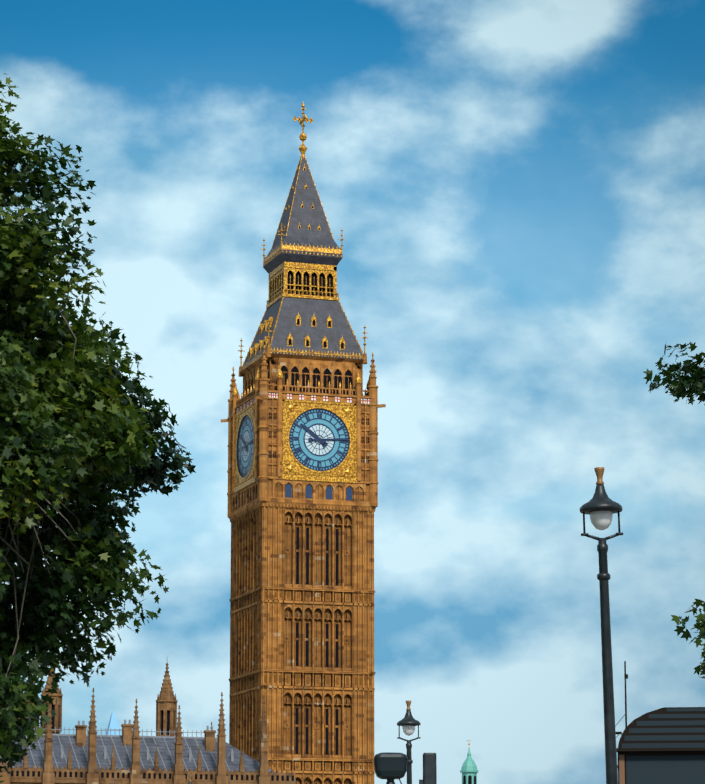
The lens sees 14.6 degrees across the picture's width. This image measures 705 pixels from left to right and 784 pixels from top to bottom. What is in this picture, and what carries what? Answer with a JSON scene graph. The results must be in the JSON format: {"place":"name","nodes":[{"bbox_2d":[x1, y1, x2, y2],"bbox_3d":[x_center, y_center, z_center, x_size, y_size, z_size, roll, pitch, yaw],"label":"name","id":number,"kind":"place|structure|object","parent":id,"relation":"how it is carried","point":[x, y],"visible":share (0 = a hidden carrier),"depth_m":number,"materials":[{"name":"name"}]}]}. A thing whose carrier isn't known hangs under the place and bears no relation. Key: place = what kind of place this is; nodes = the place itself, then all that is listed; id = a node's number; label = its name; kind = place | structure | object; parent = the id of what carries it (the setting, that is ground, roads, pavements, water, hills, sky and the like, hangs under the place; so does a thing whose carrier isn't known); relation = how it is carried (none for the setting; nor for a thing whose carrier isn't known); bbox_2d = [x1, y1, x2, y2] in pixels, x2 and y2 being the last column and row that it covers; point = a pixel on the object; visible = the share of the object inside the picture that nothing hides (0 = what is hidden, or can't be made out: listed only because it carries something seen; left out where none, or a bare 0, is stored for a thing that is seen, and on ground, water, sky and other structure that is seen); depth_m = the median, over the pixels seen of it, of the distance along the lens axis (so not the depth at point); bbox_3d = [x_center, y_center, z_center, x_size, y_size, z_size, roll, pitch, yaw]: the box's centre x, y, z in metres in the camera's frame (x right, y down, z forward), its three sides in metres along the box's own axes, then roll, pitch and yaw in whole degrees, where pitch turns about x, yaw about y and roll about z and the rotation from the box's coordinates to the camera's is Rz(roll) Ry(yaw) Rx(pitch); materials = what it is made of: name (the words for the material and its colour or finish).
{"place":"outdoors","nodes":[
{"label":"outdoors","id":0,"kind":"place"},
{"bbox_2d":[0,73,195,782],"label":"plane tree","id":1,"kind":"object","parent":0,"point":[106,417],"depth_m":43.34,"materials":[{"name":"green plant"}]},
{"bbox_2d":[188,774,191,783],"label":"street lamp","id":2,"kind":"object","parent":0,"point":[190,777],"visible":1,"depth_m":110.47,"materials":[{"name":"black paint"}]},
{"bbox_2d":[0,0,704,783],"label":"sky","id":3,"kind":"structure","parent":0,"point":[515,189],"materials":[{"name":"blue"}]},
{"bbox_2d":[460,743,478,783],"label":"turret","id":4,"kind":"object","parent":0,"point":[469,771],"depth_m":692.18,"materials":[{"name":"teal metal"}]},
{"bbox_2d":[643,342,704,677],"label":"plane tree","id":5,"kind":"object","parent":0,"point":[694,383],"depth_m":40.34,"materials":[{"name":"green plant"}]},
{"bbox_3d":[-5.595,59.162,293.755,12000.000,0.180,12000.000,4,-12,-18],"label":"ground","id":6,"kind":"structure","parent":0,"visible":0},
{"bbox_2d":[0,662,295,783],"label":"palace range","id":7,"kind":"structure","parent":6,"relation":"on","point":[168,753],"depth_m":260.14,"materials":[{"name":"stone"}]},
{"bbox_2d":[221,102,385,783],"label":"clock tower","id":8,"kind":"structure","parent":6,"relation":"on","point":[302,446],"depth_m":297.19,"materials":[{"name":"stone"}]},
{"bbox_2d":[374,752,436,783],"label":"traffic camera pole","id":9,"kind":"object","parent":6,"relation":"on","point":[390,767],"visible":1,"depth_m":39.27,"materials":[{"name":"black metal"}]},
{"bbox_2d":[397,701,420,783],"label":"street lamp","id":10,"kind":"object","parent":6,"relation":"on","point":[408,722],"visible":1,"depth_m":85.14,"materials":[{"name":"black metal"}]},
{"bbox_2d":[580,467,622,783],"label":"street lamp","id":11,"kind":"object","parent":6,"relation":"on","point":[600,507],"visible":1,"depth_m":46.77,"materials":[{"name":"black metal"}]},
{"bbox_2d":[615,661,704,783],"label":"portcullis house corner","id":12,"kind":"object","parent":6,"relation":"on","point":[664,745],"visible":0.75,"depth_m":246.66,"materials":[{"name":"brown metal"}]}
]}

